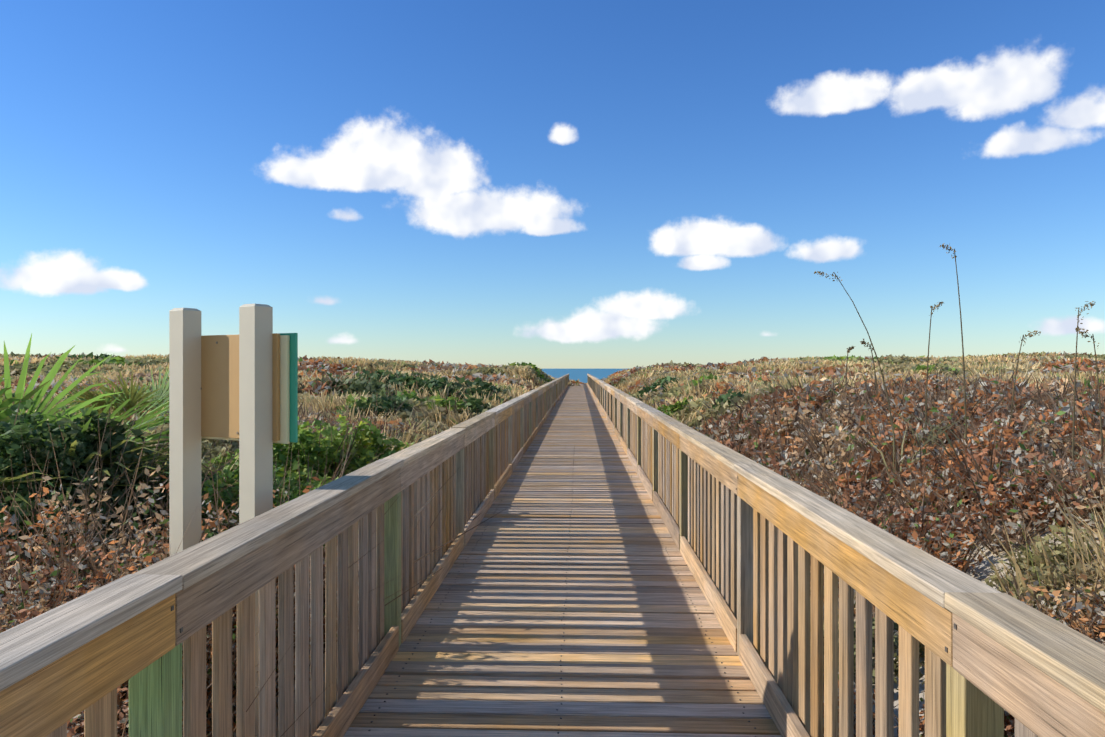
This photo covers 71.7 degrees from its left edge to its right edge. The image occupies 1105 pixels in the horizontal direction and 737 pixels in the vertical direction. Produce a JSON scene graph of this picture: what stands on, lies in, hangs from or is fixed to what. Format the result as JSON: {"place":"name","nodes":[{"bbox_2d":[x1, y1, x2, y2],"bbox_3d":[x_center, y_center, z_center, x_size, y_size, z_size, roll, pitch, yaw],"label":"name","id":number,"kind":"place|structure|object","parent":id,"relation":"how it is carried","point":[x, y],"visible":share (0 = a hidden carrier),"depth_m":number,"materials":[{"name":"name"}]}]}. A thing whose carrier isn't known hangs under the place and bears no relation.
{"place":"outdoors","nodes":[
{"label":"outdoors","id":0,"kind":"place"},
{"bbox_2d":[0,0,1104,368],"label":"sky","id":1,"kind":"structure","parent":0,"point":[546,184],"materials":[{"name":"blue"}]},
{"bbox_2d":[10,365,1104,736],"bbox_3d":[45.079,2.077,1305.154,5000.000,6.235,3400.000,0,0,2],"label":"ground","id":2,"kind":"structure","parent":0,"point":[984,569],"depth_m":5.44,"materials":[{"name":"beige sand"}]},
{"bbox_2d":[0,334,237,566],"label":"saw palmettos","id":3,"kind":"object","parent":2,"relation":"on","point":[131,398],"visible":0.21,"depth_m":5.91,"materials":[{"name":"green plant"}]},
{"bbox_2d":[169,304,297,736],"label":"beach sign","id":4,"kind":"object","parent":2,"relation":"on","point":[241,387],"visible":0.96,"depth_m":3.51,"materials":[{"name":"paint"}]},
{"bbox_2d":[0,374,1104,736],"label":"railing frame","id":5,"kind":"object","parent":2,"relation":"on","point":[754,540],"visible":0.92,"depth_m":2.70,"materials":[{"name":"brown wood"}]},
{"bbox_2d":[0,243,1104,736],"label":"dune vegetation","id":6,"kind":"object","parent":2,"relation":"on","point":[994,423],"visible":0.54,"depth_m":7.56,"materials":[{"name":"brown plant"}]},
{"bbox_2d":[343,384,781,736],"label":"deck boards","id":7,"kind":"object","parent":2,"relation":"on","point":[638,654],"visible":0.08,"depth_m":4.68,"materials":[{"name":"brown wood"}]},
{"bbox_2d":[171,412,956,736],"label":"nails and bolts","id":8,"kind":"object","parent":7,"relation":"on","point":[565,608],"visible":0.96,"depth_m":4.35,"materials":[{"name":"grey metal"}]},
{"bbox_2d":[542,369,626,382],"bbox_3d":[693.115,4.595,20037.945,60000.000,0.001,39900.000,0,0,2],"label":"sea","id":9,"kind":"structure","parent":0,"point":[580,374],"depth_m":703.26,"materials":[{"name":"blue liquid"}]}
]}

